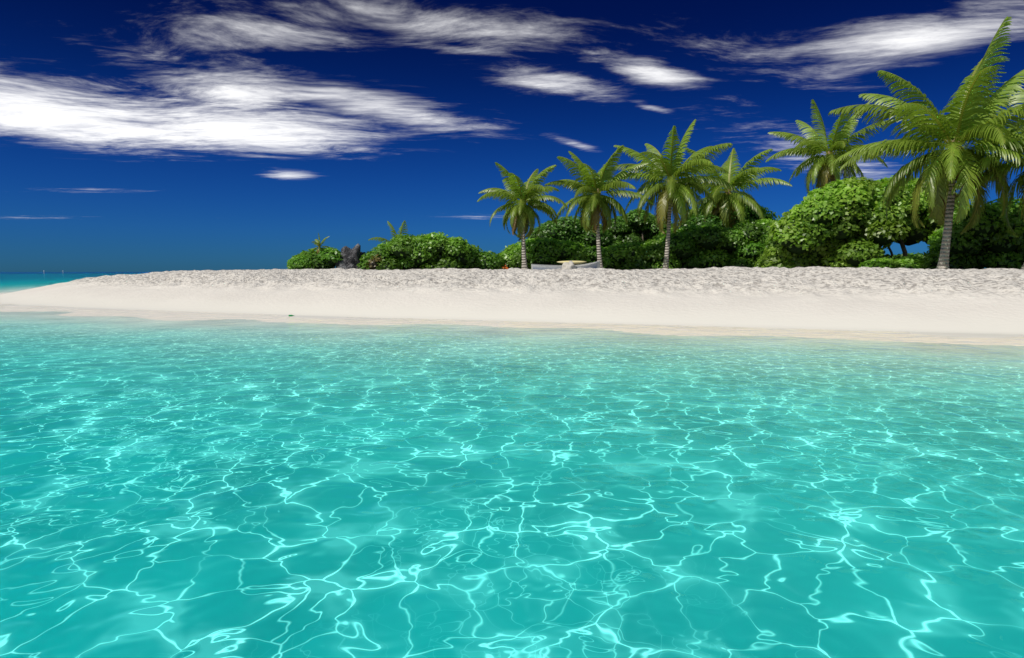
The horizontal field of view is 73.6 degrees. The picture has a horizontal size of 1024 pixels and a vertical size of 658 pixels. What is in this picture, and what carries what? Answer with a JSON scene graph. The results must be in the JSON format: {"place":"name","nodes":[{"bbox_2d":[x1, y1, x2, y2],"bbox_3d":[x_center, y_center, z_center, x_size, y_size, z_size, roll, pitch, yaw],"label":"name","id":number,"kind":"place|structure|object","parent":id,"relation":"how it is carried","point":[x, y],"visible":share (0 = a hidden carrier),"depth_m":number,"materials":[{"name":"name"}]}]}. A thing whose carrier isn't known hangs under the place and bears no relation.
{"place":"outdoors","nodes":[
{"label":"outdoors","id":0,"kind":"place"},
{"bbox_2d":[0,80,179,143],"bbox_3d":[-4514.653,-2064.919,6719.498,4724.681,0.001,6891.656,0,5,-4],"label":"cloud","id":1,"kind":"structure","parent":0,"point":[33,112],"depth_m":6748.56,"materials":[{"name":"white"}]},
{"bbox_2d":[132,109,345,150],"bbox_3d":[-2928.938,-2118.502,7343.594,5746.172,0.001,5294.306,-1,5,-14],"label":"cloud","id":2,"kind":"structure","parent":0,"point":[265,131],"depth_m":7280.71,"materials":[{"name":"white"}]},
{"bbox_2d":[197,85,281,104],"bbox_3d":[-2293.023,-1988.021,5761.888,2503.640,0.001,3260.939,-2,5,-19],"label":"cloud","id":3,"kind":"structure","parent":0,"point":[243,93],"depth_m":5776.75,"materials":[{"name":"white"}]},
{"bbox_2d":[276,174,302,176],"bbox_3d":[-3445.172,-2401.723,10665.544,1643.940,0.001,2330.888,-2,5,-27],"label":"cloud","id":4,"kind":"structure","parent":0,"point":[288,175],"depth_m":10720.89,"materials":[{"name":"white"}]},
{"bbox_2d":[309,94,437,122],"bbox_3d":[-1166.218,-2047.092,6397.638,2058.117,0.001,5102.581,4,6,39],"label":"cloud","id":5,"kind":"structure","parent":0,"point":[373,105],"depth_m":6255.58,"materials":[{"name":"white"}]},
{"bbox_2d":[0,272,1023,657],"bbox_3d":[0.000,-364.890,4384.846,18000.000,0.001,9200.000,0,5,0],"label":"water surface","id":6,"kind":"object","parent":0,"point":[184,484],"visible":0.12,"depth_m":3.15,"materials":[{"name":"teal liquid"}]},
{"bbox_2d":[0,266,1023,337],"bbox_3d":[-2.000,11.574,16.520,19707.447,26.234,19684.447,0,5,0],"label":"terrain","id":7,"kind":"structure","parent":0,"point":[980,303],"depth_m":15.64,"materials":[{"name":"beige sand"}]},
{"bbox_2d":[286,247,342,268],"bbox_3d":[-12.747,-4.532,45.060,4.533,1.806,3.370,0,5,0],"label":"bush","id":8,"kind":"object","parent":7,"relation":"on","point":[326,258],"visible":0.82,"depth_m":44.09,"materials":[{"name":"green plant"}]},
{"bbox_2d":[312,234,329,253],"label":"palm tuft","id":9,"kind":"object","parent":7,"relation":"on","point":[317,243],"visible":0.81,"depth_m":44.63,"materials":[{"name":"green plant"}]},
{"bbox_2d":[335,244,365,269],"bbox_3d":[-10.382,-4.530,44.751,2.130,2.133,1.764,0,5,0],"label":"boulder","id":10,"kind":"object","parent":7,"relation":"on","point":[350,258],"visible":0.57,"depth_m":44.22,"materials":[{"name":"grey stone"}]},
{"bbox_2d":[365,253,382,269],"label":"dry scrub","id":11,"kind":"object","parent":7,"relation":"on","point":[373,264],"visible":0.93,"depth_m":43.57,"materials":[{"name":"brown plant"}]},
{"bbox_2d":[369,220,408,244],"bbox_3d":[-8.032,-5.477,46.858,3.467,3.829,4.314,2,5,25],"label":"young palm","id":12,"kind":"object","parent":7,"relation":"on","point":[404,225],"visible":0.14,"depth_m":45.93,"materials":[{"name":"green plant"}]},
{"bbox_2d":[357,232,504,269],"bbox_3d":[-5.504,-4.915,45.616,10.252,3.095,5.588,0,5,0],"label":"bush","id":13,"kind":"object","parent":7,"relation":"on","point":[432,250],"visible":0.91,"depth_m":43.74,"materials":[{"name":"green plant"}]},
{"bbox_2d":[477,162,567,268],"bbox_3d":[0.679,-6.984,44.091,5.788,7.180,6.448,0,5,0],"label":"palm","id":14,"kind":"object","parent":7,"relation":"on","point":[522,214],"visible":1,"depth_m":43.41,"materials":[{"name":"green plant"}]},
{"bbox_2d":[499,236,589,268],"bbox_3d":[2.185,-5.155,48.091,7.103,2.899,4.949,0,5,0],"label":"bush","id":15,"kind":"object","parent":7,"relation":"on","point":[547,251],"visible":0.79,"depth_m":46.54,"materials":[{"name":"green plant"}]},
{"bbox_2d":[531,261,599,269],"bbox_3d":[3.233,-3.615,40.851,4.100,0.952,1.440,0,9,-4],"label":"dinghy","id":16,"kind":"object","parent":7,"relation":"on","point":[596,264],"visible":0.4,"depth_m":40.62,"materials":[{"name":"paint"}]},
{"bbox_2d":[561,261,576,269],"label":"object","id":17,"kind":"object","parent":7,"relation":"on","point":[568,265],"visible":0.55,"depth_m":22.29,"materials":[{"name":"white stone"}]},
{"bbox_2d":[526,215,613,246],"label":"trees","id":18,"kind":"object","parent":7,"relation":"on","point":[565,229],"visible":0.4,"depth_m":51.17,"materials":[{"name":"green plant"}]},
{"bbox_2d":[544,145,653,267],"bbox_3d":[5.471,-7.362,43.987,6.876,8.160,7.031,0,5,0],"label":"palm","id":19,"kind":"object","parent":7,"relation":"on","point":[594,202],"visible":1,"depth_m":43.19,"materials":[{"name":"green plant"}]},
{"bbox_2d":[580,239,660,269],"bbox_3d":[7.794,-4.969,48.299,8.134,2.673,4.706,0,5,0],"label":"bush","id":20,"kind":"object","parent":7,"relation":"on","point":[627,256],"visible":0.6,"depth_m":46.50,"materials":[{"name":"green plant"}]},
{"bbox_2d":[606,208,673,247],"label":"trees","id":21,"kind":"object","parent":7,"relation":"on","point":[631,230],"visible":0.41,"depth_m":51.99,"materials":[{"name":"green plant"}]},
{"bbox_2d":[607,119,740,268],"bbox_3d":[10.152,-8.175,43.397,8.290,9.783,8.539,0,5,0],"label":"palm","id":22,"kind":"object","parent":7,"relation":"on","point":[673,194],"visible":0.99,"depth_m":42.64,"materials":[{"name":"green plant"}]},
{"bbox_2d":[643,218,778,268],"bbox_3d":[17.753,-5.718,47.995,17.966,4.326,6.056,0,5,0],"label":"bush","id":23,"kind":"object","parent":7,"relation":"on","point":[740,244],"visible":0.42,"depth_m":46.05,"materials":[{"name":"green plant"}]},
{"bbox_2d":[677,193,776,228],"bbox_3d":[16.281,-7.327,52.547,7.685,6.344,4.979,0,5,0],"label":"bush","id":24,"kind":"object","parent":7,"relation":"on","point":[750,213],"visible":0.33,"depth_m":50.80,"materials":[{"name":"green plant"}]},
{"bbox_2d":[681,148,792,228],"bbox_3d":[16.094,-8.883,51.484,9.019,9.908,8.565,0,5,0],"label":"palm","id":25,"kind":"object","parent":7,"relation":"on","point":[726,199],"visible":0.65,"depth_m":50.38,"materials":[{"name":"green plant"}]},
{"bbox_2d":[765,99,893,193],"bbox_3d":[23.791,-10.470,51.453,8.505,13.017,8.604,0,5,0],"label":"palm","id":26,"kind":"object","parent":7,"relation":"on","point":[814,143],"visible":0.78,"depth_m":50.47,"materials":[{"name":"green plant"}]},
{"bbox_2d":[754,175,970,268],"bbox_3d":[22.439,-6.242,41.883,15.114,6.192,7.368,0,5,0],"label":"bush","id":27,"kind":"object","parent":7,"relation":"on","point":[842,223],"visible":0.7,"depth_m":39.35,"materials":[{"name":"green plant"}]},
{"bbox_2d":[857,255,923,268],"bbox_3d":[21.410,-3.473,36.824,6.171,1.529,3.718,0,5,0],"label":"bush","id":28,"kind":"object","parent":7,"relation":"on","point":[910,261],"visible":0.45,"depth_m":35.92,"materials":[{"name":"green plant"}]},
{"bbox_2d":[888,252,922,259],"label":"bush under tree","id":29,"kind":"object","parent":7,"relation":"on","point":[897,256],"visible":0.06,"depth_m":47.07,"materials":[{"name":"green plant"}]},
{"bbox_2d":[828,16,1023,268],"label":"palm","id":30,"kind":"object","parent":7,"relation":"on","point":[942,172],"visible":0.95,"depth_m":28.75,"materials":[{"name":"green plant"}]},
{"bbox_2d":[918,197,1023,268],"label":"bush","id":31,"kind":"object","parent":7,"relation":"on","point":[988,241],"visible":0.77,"depth_m":32.74,"materials":[{"name":"green plant"}]},
{"bbox_2d":[920,81,1023,269],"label":"palm","id":32,"kind":"object","parent":7,"relation":"on","point":[1004,167],"visible":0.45,"depth_m":29.15,"materials":[{"name":"green plant"}]},
{"bbox_2d":[0,0,1023,271],"label":"sky","id":33,"kind":"structure","parent":0,"point":[757,67],"materials":[{"name":"blue"}]},
{"bbox_2d":[521,76,565,86],"bbox_3d":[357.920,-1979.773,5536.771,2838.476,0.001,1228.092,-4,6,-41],"label":"cloud","id":34,"kind":"structure","parent":0,"point":[552,84],"depth_m":5537.81,"materials":[{"name":"white"}]},
{"bbox_2d":[626,67,693,81],"bbox_3d":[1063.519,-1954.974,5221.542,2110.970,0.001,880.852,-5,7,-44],"label":"cloud","id":35,"kind":"structure","parent":0,"point":[655,74],"depth_m":5262.53,"materials":[{"name":"white"}]},
{"bbox_2d":[845,25,990,53],"bbox_3d":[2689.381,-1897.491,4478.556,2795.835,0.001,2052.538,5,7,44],"label":"cloud","id":36,"kind":"structure","parent":0,"point":[915,38],"depth_m":4445.14,"materials":[{"name":"white"}]}
]}

